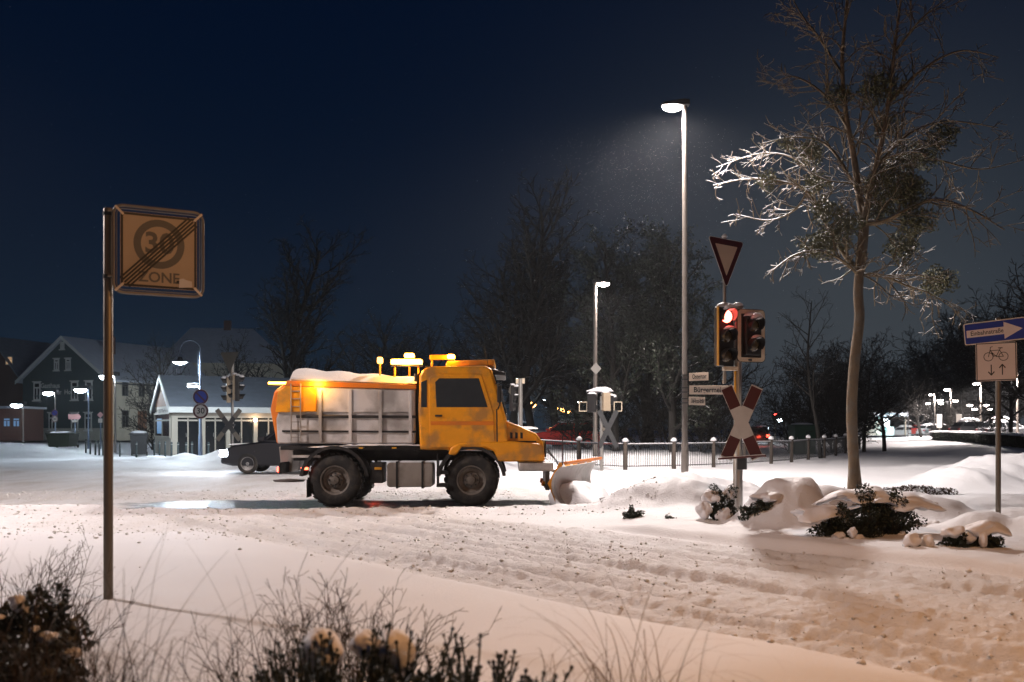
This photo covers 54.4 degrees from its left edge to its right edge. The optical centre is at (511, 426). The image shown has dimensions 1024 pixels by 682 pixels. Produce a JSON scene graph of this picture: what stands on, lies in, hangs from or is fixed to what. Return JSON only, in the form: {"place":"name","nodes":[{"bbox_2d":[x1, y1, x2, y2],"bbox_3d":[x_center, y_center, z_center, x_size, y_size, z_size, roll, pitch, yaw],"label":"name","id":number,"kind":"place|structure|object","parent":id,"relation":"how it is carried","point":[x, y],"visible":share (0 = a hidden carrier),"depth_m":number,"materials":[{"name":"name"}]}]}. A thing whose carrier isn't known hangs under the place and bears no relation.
{"place":"outdoors","nodes":[
{"label":"outdoors","id":0,"kind":"place"},
{"bbox_2d":[0,428,1023,681],"bbox_3d":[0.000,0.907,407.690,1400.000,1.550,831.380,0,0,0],"label":"ground","id":1,"kind":"structure","parent":0,"point":[966,470],"depth_m":9.29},
{"bbox_2d":[0,406,46,440],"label":"shed","id":2,"kind":"structure","parent":1,"relation":"on","point":[11,418],"depth_m":84.04,"materials":[{"name":"brick"}]},
{"bbox_2d":[0,337,52,405],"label":"corner house","id":3,"kind":"structure","parent":1,"relation":"on","point":[18,357],"depth_m":97.14,"materials":[{"name":"brick"}]},
{"bbox_2d":[0,624,91,681],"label":"snowy shrub","id":4,"kind":"object","parent":1,"relation":"on","point":[18,641],"visible":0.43,"depth_m":4.26,"materials":[{"name":"brown plant"}]},
{"bbox_2d":[0,580,98,676],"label":"snowy shrub","id":5,"kind":"object","parent":1,"relation":"on","point":[13,605],"visible":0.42,"depth_m":4.54,"materials":[{"name":"green plant"}]},
{"bbox_2d":[0,524,115,642],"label":"dry shrub","id":6,"kind":"object","parent":1,"relation":"on","point":[58,580],"visible":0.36,"depth_m":6.09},
{"bbox_2d":[45,431,79,447],"bbox_3d":[-28.874,0.803,64.000,1.560,1.070,1.561,0,0,0],"label":"dumpster","id":7,"kind":"object","parent":1,"relation":"on","point":[56,439],"visible":1,"depth_m":63.34,"materials":[{"name":"green plastic"}]},
{"bbox_2d":[10,586,135,649],"bbox_3d":[-2.871,1.198,6.237,0.781,0.490,1.013,0,0,32],"label":"dry shrub","id":8,"kind":"object","parent":1,"relation":"on","point":[89,619],"visible":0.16,"depth_m":6.33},
{"bbox_2d":[98,371,119,452],"bbox_3d":[-22.287,-0.681,55.000,1.104,4.774,0.420,0,0,0],"label":"street lamp","id":9,"kind":"object","parent":1,"relation":"on","point":[115,374],"visible":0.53,"depth_m":54.96,"materials":[{"name":"metal"}]},
{"bbox_2d":[0,534,218,681],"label":"grass tuft","id":10,"kind":"object","parent":1,"relation":"on","point":[52,677],"visible":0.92,"depth_m":3.94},
{"bbox_2d":[15,336,205,440],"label":"gabled house","id":11,"kind":"structure","parent":1,"relation":"on","point":[64,365],"depth_m":92.02,"materials":[{"name":"paint"}]},
{"bbox_2d":[118,386,155,449],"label":"thicket","id":12,"kind":"object","parent":1,"relation":"on","point":[150,417],"visible":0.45,"depth_m":62.04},
{"bbox_2d":[129,431,148,455],"bbox_3d":[-18.738,0.816,50.014,0.860,1.270,0.890,0,0,-17],"label":"wheelie bin","id":13,"kind":"object","parent":1,"relation":"on","point":[140,438],"visible":1,"depth_m":49.66,"materials":[{"name":"black plastic"}]},
{"bbox_2d":[103,204,203,598],"bbox_3d":[-2.911,-0.057,8.113,0.784,3.472,0.124,0,0,-22],"label":"zone sign","id":14,"kind":"object","parent":1,"relation":"on","point":[158,251],"visible":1,"depth_m":8.03,"materials":[{"name":"metal"}]},
{"bbox_2d":[0,524,321,681],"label":"grass tuft","id":15,"kind":"object","parent":1,"relation":"on","point":[168,670],"visible":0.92,"depth_m":3.71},
{"bbox_2d":[121,328,207,411],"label":"bare tree","id":16,"kind":"object","parent":1,"relation":"on","point":[158,362],"visible":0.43,"depth_m":64.89,"materials":[{"name":"brown plant"}]},
{"bbox_2d":[171,340,202,454],"bbox_3d":[-14.351,-1.125,44.000,1.360,5.488,0.709,0,0,0],"label":"gooseneck lamp","id":17,"kind":"object","parent":1,"relation":"on","point":[179,360],"visible":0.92,"depth_m":43.96,"materials":[{"name":"metal"}]},
{"bbox_2d":[193,389,208,455],"bbox_3d":[-13.524,-0.008,43.286,0.690,3.290,0.106,0,0,0],"label":"no parking sign","id":18,"kind":"object","parent":1,"relation":"on","point":[200,407],"visible":0.99,"depth_m":43.24,"materials":[{"name":"metal"}]},
{"bbox_2d":[150,374,289,455],"bbox_3d":[-13.425,-0.664,55.211,11.720,4.229,7.050,0,0,-27],"label":"kiosk","id":19,"kind":"object","parent":1,"relation":"on","point":[179,420],"visible":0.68,"depth_m":51.61,"materials":[{"name":"white glass"}]},
{"bbox_2d":[154,412,170,437],"bbox_3d":[-18.502,-0.100,52.653,0.070,1.300,5.700,0,0,-27],"label":"window","id":20,"kind":"structure","parent":19,"relation":"in","point":[162,424],"depth_m":52.56,"materials":[{"name":"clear glass"}]},
{"bbox_2d":[178,418,198,454],"bbox_3d":[-16.430,0.494,50.479,1.030,1.913,0.135,0,0,-27],"label":"glazed door","id":21,"kind":"structure","parent":19,"relation":"in","point":[187,427],"depth_m":50.47,"materials":[{"name":"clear glass"}]},
{"bbox_2d":[205,418,224,453],"bbox_3d":[-15.227,0.494,51.092,1.030,1.913,0.135,0,0,-27],"label":"glazed door","id":22,"kind":"structure","parent":19,"relation":"in","point":[213,427],"depth_m":51.08,"materials":[{"name":"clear glass"}]},
{"bbox_2d":[230,418,252,446],"bbox_3d":[-14.056,0.494,51.714,1.180,1.913,0.090,0,0,-27],"label":"glazed door","id":23,"kind":"structure","parent":19,"relation":"in","point":[243,427],"depth_m":51.79,"materials":[{"name":"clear glass"}]},
{"bbox_2d":[258,418,273,436],"bbox_3d":[-12.809,0.494,52.349,1.180,1.913,0.090,0,0,-27],"label":"glazed door","id":24,"kind":"structure","parent":19,"relation":"in","point":[265,427],"depth_m":52.29,"materials":[{"name":"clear glass"}]},
{"bbox_2d":[172,320,288,377],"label":"back house","id":25,"kind":"structure","parent":1,"relation":"on","point":[209,340],"depth_m":114.31,"materials":[{"name":"grey tile"}]},
{"bbox_2d":[188,330,272,377],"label":"bare tree","id":26,"kind":"object","parent":1,"relation":"on","point":[237,370],"visible":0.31,"depth_m":70.85,"materials":[{"name":"brown plant"}]},
{"bbox_2d":[221,364,244,445],"bbox_3d":[-10.090,-0.263,36.008,0.880,4.472,0.336,0,0,0],"label":"traffic light","id":27,"kind":"object","parent":1,"relation":"on","point":[234,388],"visible":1,"depth_m":35.89,"materials":[{"name":"metal"}]},
{"bbox_2d":[215,408,241,441],"bbox_3d":[-10.210,-0.069,35.899,0.976,1.222,0.101,0,0,0],"label":"crossbuck sign","id":28,"kind":"object","parent":27,"relation":"attached to","point":[229,424],"visible":1,"depth_m":35.85,"materials":[{"name":"grey metal"}]},
{"bbox_2d":[221,352,237,382],"bbox_3d":[-10.165,-2.136,35.903,0.810,1.126,0.073,0,0,25],"label":"give way sign","id":29,"kind":"object","parent":27,"relation":"attached to","point":[229,358],"visible":1,"depth_m":35.88,"materials":[{"name":"metal"}]},
{"bbox_2d":[176,604,346,681],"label":"dry shrub","id":30,"kind":"object","parent":1,"relation":"on","point":[232,663],"visible":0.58,"depth_m":4.46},
{"bbox_2d":[180,545,431,681],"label":"grass tuft","id":31,"kind":"object","parent":1,"relation":"on","point":[281,629],"visible":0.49,"depth_m":4.20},
{"bbox_2d":[239,213,373,377],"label":"bare tree","id":32,"kind":"object","parent":1,"relation":"on","point":[293,342],"visible":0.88,"depth_m":75.84,"materials":[{"name":"brown plant"}]},
{"bbox_2d":[228,552,401,681],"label":"dry shrub","id":33,"kind":"object","parent":1,"relation":"on","point":[354,655],"visible":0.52,"depth_m":4.56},
{"bbox_2d":[215,622,523,681],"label":"budded shrub","id":34,"kind":"object","parent":1,"relation":"on","point":[320,672],"visible":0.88,"depth_m":3.54,"materials":[{"name":"brown plant"}]},
{"bbox_2d":[297,627,344,676],"bbox_3d":[-0.716,0.853,3.748,0.174,0.193,0.202,0,0,0],"label":"snow lump","id":35,"kind":"object","parent":34,"relation":"on","point":[312,634],"visible":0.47,"depth_m":3.70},
{"bbox_2d":[349,628,377,657],"bbox_3d":[-0.559,0.815,3.754,0.110,0.101,0.200,0,0,0],"label":"snow lump","id":36,"kind":"object","parent":34,"relation":"on","point":[360,641],"visible":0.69,"depth_m":3.68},
{"bbox_2d":[376,629,415,675],"bbox_3d":[-0.442,0.848,3.754,0.164,0.172,0.206,0,0,0],"label":"snow lump","id":37,"kind":"object","parent":34,"relation":"on","point":[401,636],"visible":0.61,"depth_m":3.69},
{"bbox_2d":[315,306,426,376],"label":"bare tree","id":38,"kind":"object","parent":1,"relation":"on","point":[353,368],"visible":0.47,"depth_m":59.51,"materials":[{"name":"brown plant"}]},
{"bbox_2d":[330,308,447,375],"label":"bare tree","id":39,"kind":"object","parent":1,"relation":"on","point":[385,349],"visible":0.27,"depth_m":65.90,"materials":[{"name":"brown plant"}]},
{"bbox_2d":[291,567,501,681],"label":"dry shrub","id":40,"kind":"object","parent":1,"relation":"on","point":[407,627],"visible":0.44,"depth_m":4.92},
{"bbox_2d":[391,316,476,375],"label":"bare tree","id":41,"kind":"object","parent":1,"relation":"on","point":[430,350],"visible":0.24,"depth_m":62.95,"materials":[{"name":"brown plant"}]},
{"bbox_2d":[396,632,573,681],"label":"budded shrub","id":42,"kind":"object","parent":1,"relation":"on","point":[469,665],"visible":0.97,"depth_m":3.49,"materials":[{"name":"brown plant"}]},
{"bbox_2d":[435,291,538,414],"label":"bare tree","id":43,"kind":"object","parent":1,"relation":"on","point":[498,368],"visible":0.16,"depth_m":79.32,"materials":[{"name":"brown plant"}]},
{"bbox_2d":[509,378,524,426],"bbox_3d":[0.128,0.212,36.027,0.672,3.940,0.390,0,0,-22],"label":"traffic light","id":44,"kind":"object","parent":1,"relation":"on","point":[514,389],"visible":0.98,"depth_m":35.92,"materials":[{"name":"metal"}]},
{"bbox_2d":[446,236,592,430],"bbox_3d":[0.583,-4.849,56.713,8.153,12.756,9.286,0,0,1],"label":"bare tree","id":45,"kind":"object","parent":1,"relation":"on","point":[528,406],"visible":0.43,"depth_m":56.71,"materials":[{"name":"brown plant"}]},
{"bbox_2d":[474,166,600,424],"bbox_3d":[1.504,-6.298,54.684,7.191,15.623,8.929,0,0,0],"label":"bare tree","id":46,"kind":"object","parent":1,"relation":"on","point":[535,314],"visible":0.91,"depth_m":54.21,"materials":[{"name":"brown plant"}]},
{"bbox_2d":[502,226,608,445],"bbox_3d":[2.420,-5.624,63.346,8.242,14.245,6.637,0,0,-30],"label":"bare tree","id":47,"kind":"object","parent":1,"relation":"on","point":[549,398],"visible":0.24,"depth_m":62.38,"materials":[{"name":"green plant"}]},
{"bbox_2d":[532,419,599,448],"bbox_3d":[2.884,0.366,56.000,4.270,1.706,1.940,0,0,0],"label":"parked car","id":48,"kind":"object","parent":1,"relation":"on","point":[543,434],"visible":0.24,"depth_m":55.16,"materials":[{"name":"red paint"}]},
{"bbox_2d":[533,377,599,449],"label":"thicket","id":49,"kind":"object","parent":1,"relation":"on","point":[576,428],"visible":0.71,"depth_m":51.72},
{"bbox_2d":[518,253,649,414],"bbox_3d":[4.364,-4.997,65.326,9.673,13.098,8.493,0,0,32],"label":"bare tree","id":50,"kind":"object","parent":1,"relation":"on","point":[579,381],"visible":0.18,"depth_m":64.43,"materials":[{"name":"brown plant"}]},
{"bbox_2d":[579,387,621,470],"bbox_3d":[2.977,0.280,33.513,1.444,3.253,0.421,0,0,-6],"label":"traffic light","id":51,"kind":"object","parent":1,"relation":"on","point":[608,399],"visible":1,"depth_m":33.40,"materials":[{"name":"metal"}]},
{"bbox_2d":[597,410,618,447],"bbox_3d":[3.220,0.064,33.439,0.744,1.310,0.081,0,0,0],"label":"crossbuck sign","id":52,"kind":"object","parent":51,"relation":"attached to","point":[607,428],"visible":0.95,"depth_m":33.40,"materials":[{"name":"grey metal"}]},
{"bbox_2d":[592,279,609,456],"bbox_3d":[3.672,-2.288,41.000,0.734,7.602,0.280,0,0,0],"label":"street lamp","id":53,"kind":"object","parent":1,"relation":"on","point":[600,282],"visible":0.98,"depth_m":40.93,"materials":[{"name":"metal"}]},
{"bbox_2d":[542,212,667,450],"bbox_3d":[5.138,-4.715,50.239,6.221,12.529,6.300,0,0,-34],"label":"leafy tree","id":54,"kind":"object","parent":1,"relation":"on","point":[614,354],"visible":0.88,"depth_m":50.16,"materials":[{"name":"green plant"}]},
{"bbox_2d":[572,370,650,447],"bbox_3d":[4.862,-0.705,51.770,4.818,4.544,4.421,0,0,38],"label":"thicket","id":55,"kind":"object","parent":1,"relation":"on","point":[621,427],"visible":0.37,"depth_m":51.38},
{"bbox_2d":[483,571,763,681],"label":"grass tuft","id":56,"kind":"object","parent":1,"relation":"on","point":[602,675],"visible":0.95,"depth_m":3.99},
{"bbox_2d":[584,232,675,442],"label":"bare tree","id":57,"kind":"object","parent":1,"relation":"on","point":[629,302],"visible":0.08,"depth_m":65.78,"materials":[{"name":"brown plant"}]},
{"bbox_2d":[585,363,689,449],"bbox_3d":[6.671,-1.008,52.389,5.621,5.302,5.158,0,0,-13],"label":"thicket","id":58,"kind":"object","parent":1,"relation":"on","point":[628,435],"visible":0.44,"depth_m":52.41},
{"bbox_2d":[597,215,704,447],"bbox_3d":[7.947,-5.328,57.824,6.632,13.782,6.548,0,0,24],"label":"leafy tree","id":59,"kind":"object","parent":1,"relation":"on","point":[667,314],"visible":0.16,"depth_m":57.17,"materials":[{"name":"green plant"}]},
{"bbox_2d":[611,217,729,451],"bbox_3d":[7.651,-4.394,47.806,5.762,11.777,5.836,0,0,14],"label":"leafy tree","id":60,"kind":"object","parent":1,"relation":"on","point":[671,360],"visible":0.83,"depth_m":47.16,"materials":[{"name":"green plant"}]},
{"bbox_2d":[661,98,689,471],"bbox_3d":[4.265,-3.402,26.000,0.734,10.292,0.280,0,0,0],"label":"street lamp","id":61,"kind":"object","parent":1,"relation":"on","point":[676,105],"visible":0.98,"depth_m":25.94,"materials":[{"name":"metal"}]},
{"bbox_2d":[681,385,733,393],"bbox_3d":[5.136,-0.965,25.957,1.438,0.233,0.209,0,0,3],"label":"street name sign","id":62,"kind":"object","parent":61,"relation":"attached to","point":[701,389],"visible":0.8,"depth_m":25.92,"materials":[{"name":"grey metal"}]},
{"bbox_2d":[630,359,724,449],"bbox_3d":[8.606,-1.161,51.475,5.526,5.680,6.022,0,0,25],"label":"thicket","id":63,"kind":"object","parent":1,"relation":"on","point":[659,412],"visible":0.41,"depth_m":51.37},
{"bbox_2d":[541,432,860,469],"bbox_3d":[13.975,0.880,48.939,6.651,1.257,36.186,0,0,39],"label":"railing fence","id":64,"kind":"object","parent":1,"relation":"on","point":[826,448],"visible":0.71,"depth_m":36.13,"materials":[{"name":"grey metal"}]},
{"bbox_2d":[695,483,738,520],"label":"snowy shrub","id":65,"kind":"object","parent":1,"relation":"on","point":[704,509],"visible":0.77,"depth_m":14.21,"materials":[{"name":"snow"}]},
{"bbox_2d":[714,302,764,510],"bbox_3d":[3.614,-0.110,15.610,0.836,3.715,0.376,0,0,-5],"label":"traffic light","id":66,"kind":"object","parent":1,"relation":"on","point":[739,334],"visible":0.98,"depth_m":15.62,"materials":[{"name":"metal"}]},
{"bbox_2d":[709,234,742,383],"bbox_3d":[3.354,-1.871,15.738,0.848,2.371,0.091,0,0,-40],"label":"give way sign","id":67,"kind":"object","parent":66,"relation":"attached to","point":[726,252],"visible":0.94,"depth_m":15.72,"materials":[{"name":"metal"}]},
{"bbox_2d":[718,384,765,460],"bbox_3d":[3.583,-0.069,15.552,0.742,1.196,0.156,0,0,0],"label":"crossbuck sign","id":68,"kind":"object","parent":66,"relation":"attached to","point":[741,428],"visible":1,"depth_m":15.52,"materials":[{"name":"metal"}]},
{"bbox_2d":[749,491,780,515],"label":"snowy shrub","id":69,"kind":"object","parent":1,"relation":"on","point":[763,499],"visible":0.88,"depth_m":13.46,"materials":[{"name":"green plant"}]},
{"bbox_2d":[751,379,822,451],"bbox_3d":[15.812,-0.480,57.523,4.818,4.544,4.421,0,0,-39],"label":"thicket","id":70,"kind":"object","parent":1,"relation":"on","point":[778,412],"visible":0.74,"depth_m":56.99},
{"bbox_2d":[753,334,848,437],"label":"bare tree","id":71,"kind":"object","parent":1,"relation":"on","point":[793,371],"visible":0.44,"depth_m":65.39,"materials":[{"name":"brown plant"}]},
{"bbox_2d":[777,289,849,457],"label":"bare tree","id":72,"kind":"object","parent":1,"relation":"on","point":[811,394],"visible":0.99,"depth_m":46.44,"materials":[{"name":"brown plant"}]},
{"bbox_2d":[779,361,873,452],"bbox_3d":[17.387,-0.938,56.286,5.526,5.680,6.023,0,0,-1],"label":"thicket","id":73,"kind":"object","parent":1,"relation":"on","point":[828,404],"visible":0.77,"depth_m":55.48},
{"bbox_2d":[790,501,884,538],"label":"snowy shrub","id":74,"kind":"object","parent":1,"relation":"on","point":[840,518],"visible":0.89,"depth_m":12.00,"materials":[{"name":"green plant"}]},
{"bbox_2d":[779,326,908,422],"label":"bare tree","id":75,"kind":"object","parent":1,"relation":"on","point":[872,360],"visible":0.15,"depth_m":176.02,"materials":[{"name":"brown plant"}]},
{"bbox_2d":[804,376,887,444],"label":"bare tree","id":76,"kind":"object","parent":1,"relation":"on","point":[863,417],"visible":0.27,"depth_m":59.30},
{"bbox_2d":[816,351,893,447],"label":"bare tree","id":77,"kind":"object","parent":1,"relation":"on","point":[862,374],"visible":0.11,"depth_m":69.47,"materials":[{"name":"brown plant"}]},
{"bbox_2d":[811,483,906,534],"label":"snowy shrub","id":78,"kind":"object","parent":1,"relation":"on","point":[862,495],"visible":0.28,"depth_m":12.43,"materials":[{"name":"green plant"}]},
{"bbox_2d":[706,0,1023,488],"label":"mistletoe tree","id":79,"kind":"object","parent":1,"relation":"on","point":[876,181],"visible":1,"depth_m":21.40,"materials":[{"name":"brown plant"}]},
{"bbox_2d":[829,333,913,451],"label":"bare tree","id":80,"kind":"object","parent":1,"relation":"on","point":[873,415],"visible":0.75,"depth_m":56.57,"materials":[{"name":"brown plant"}]},
{"bbox_2d":[831,338,925,450],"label":"bare tree","id":81,"kind":"object","parent":1,"relation":"on","point":[882,431],"visible":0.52,"depth_m":60.05,"materials":[{"name":"brown plant"}]},
{"bbox_2d":[858,413,907,434],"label":"service station","id":82,"kind":"object","parent":1,"relation":"on","point":[889,430],"visible":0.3,"depth_m":135.00,"materials":[{"name":"white glass"}]},
{"bbox_2d":[847,489,947,534],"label":"snowy shrub","id":83,"kind":"object","parent":1,"relation":"on","point":[907,504],"visible":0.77,"depth_m":12.27,"materials":[{"name":"green plant"}]},
{"bbox_2d":[844,484,958,494],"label":"ground cover","id":84,"kind":"object","parent":1,"relation":"on","point":[931,490],"visible":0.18,"depth_m":19.52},
{"bbox_2d":[875,369,941,437],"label":"bare tree","id":85,"kind":"object","parent":1,"relation":"on","point":[913,405],"visible":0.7,"depth_m":118.02,"materials":[{"name":"brown plant"}]},
{"bbox_2d":[903,533,921,546],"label":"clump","id":86,"kind":"object","parent":1,"relation":"on","point":[912,540],"visible":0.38,"depth_m":10.95,"materials":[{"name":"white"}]},
{"bbox_2d":[871,344,956,425],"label":"bare tree","id":87,"kind":"object","parent":1,"relation":"on","point":[921,376],"visible":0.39,"depth_m":187.76,"materials":[{"name":"brown plant"}]},
{"bbox_2d":[889,326,975,422],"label":"bare tree","id":88,"kind":"object","parent":1,"relation":"on","point":[909,353],"visible":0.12,"depth_m":208.78,"materials":[{"name":"brown plant"}]},
{"bbox_2d":[921,394,973,430],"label":"thicket","id":89,"kind":"object","parent":1,"relation":"on","point":[946,424],"visible":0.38,"depth_m":99.82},
{"bbox_2d":[935,526,976,547],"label":"snowy shrub","id":90,"kind":"object","parent":1,"relation":"on","point":[958,536],"visible":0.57,"depth_m":10.94,"materials":[{"name":"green plant"}]},
{"bbox_2d":[907,308,1022,423],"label":"bare tree","id":91,"kind":"object","parent":1,"relation":"on","point":[942,368],"visible":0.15,"depth_m":189.62,"materials":[{"name":"brown plant"}]},
{"bbox_2d":[948,417,982,430],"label":"parked car","id":92,"kind":"object","parent":1,"relation":"on","point":[962,424],"visible":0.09,"depth_m":87.22,"materials":[{"name":"paint"}]},
{"bbox_2d":[940,390,992,428],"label":"thicket","id":93,"kind":"object","parent":1,"relation":"on","point":[962,404],"visible":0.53,"depth_m":95.81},
{"bbox_2d":[922,299,1023,421],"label":"bare tree","id":94,"kind":"object","parent":1,"relation":"on","point":[953,363],"visible":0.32,"depth_m":172.78,"materials":[{"name":"brown plant"}]},
{"bbox_2d":[929,272,1023,425],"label":"bare tree","id":95,"kind":"object","parent":1,"relation":"on","point":[1006,404],"visible":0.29,"depth_m":160.33,"materials":[{"name":"brown plant"}]},
{"bbox_2d":[929,430,1023,448],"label":"hedge","id":96,"kind":"object","parent":1,"relation":"on","point":[1013,439],"visible":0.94,"depth_m":70.51,"materials":[{"name":"green plant"}]},
{"bbox_2d":[964,520,1011,547],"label":"snowy shrub","id":97,"kind":"object","parent":1,"relation":"on","point":[983,531],"visible":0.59,"depth_m":10.92,"materials":[{"name":"snow"}]},
{"bbox_2d":[953,333,1023,431],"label":"bare tree","id":98,"kind":"object","parent":1,"relation":"on","point":[1010,409],"visible":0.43,"depth_m":65.76,"materials":[{"name":"brown plant"}]},
{"bbox_2d":[963,317,1023,512],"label":"one way sign","id":99,"kind":"object","parent":1,"relation":"on","point":[996,358],"visible":0.99,"depth_m":13.97,"materials":[{"name":"metal"}]},
{"bbox_2d":[966,400,1022,437],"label":"thicket","id":100,"kind":"object","parent":1,"relation":"on","point":[992,426],"visible":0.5,"depth_m":70.20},
{"bbox_2d":[980,215,1023,399],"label":"bare tree","id":101,"kind":"object","parent":1,"relation":"on","point":[1016,393],"visible":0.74,"depth_m":43.54,"materials":[{"name":"brown plant"}]},
{"bbox_2d":[0,428,1023,681],"bbox_3d":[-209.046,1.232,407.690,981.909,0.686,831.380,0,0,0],"label":"road","id":102,"kind":"structure","parent":0,"point":[782,584],"depth_m":10.97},
{"bbox_2d":[220,431,314,473],"bbox_3d":[-6.729,0.663,31.000,4.270,1.514,1.940,0,0,0],"label":"moving car","id":103,"kind":"object","parent":102,"relation":"on","point":[262,454],"visible":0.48,"depth_m":30.16,"materials":[{"name":"black paint"}]},
{"bbox_2d":[267,346,608,506],"bbox_3d":[-1.414,0.012,19.710,6.705,3.111,3.281,0,0,0],"label":"snow plough truck","id":104,"kind":"object","parent":102,"relation":"on","point":[343,430],"visible":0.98,"depth_m":18.80,"materials":[{"name":"orange paint"}]},
{"bbox_2d":[0,476,1023,681],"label":"snow crumbs","id":105,"kind":"object","parent":102,"relation":"on","point":[863,662],"visible":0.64,"depth_m":12.77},
{"bbox_2d":[660,357,756,451],"bbox_3d":[10.106,-0.971,50.001,5.158,5.302,5.621,0,0,-26],"label":"thicket","id":106,"kind":"object","parent":102,"relation":"on","point":[695,428],"visible":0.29,"depth_m":49.88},
{"bbox_2d":[676,294,784,449],"bbox_3d":[11.907,-2.942,55.459,6.191,8.884,5.435,0,0,5],"label":"bare tree","id":107,"kind":"object","parent":102,"relation":"on","point":[745,377],"visible":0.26,"depth_m":54.99,"materials":[{"name":"brown plant"}]},
{"bbox_2d":[688,375,773,452],"bbox_3d":[10.485,-0.407,48.386,4.416,4.165,4.053,0,0,12],"label":"thicket","id":108,"kind":"object","parent":102,"relation":"on","point":[724,425],"visible":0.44,"depth_m":48.05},
{"bbox_2d":[788,423,815,453],"bbox_3d":[15.876,0.614,54.556,1.300,1.700,1.160,0,0,-6],"label":"bus shelter","id":109,"kind":"object","parent":102,"relation":"on","point":[797,431],"visible":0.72,"depth_m":54.06,"materials":[{"name":"green paint"}]},
{"bbox_2d":[0,0,1023,428],"label":"sky","id":110,"kind":"structure","parent":0,"point":[400,101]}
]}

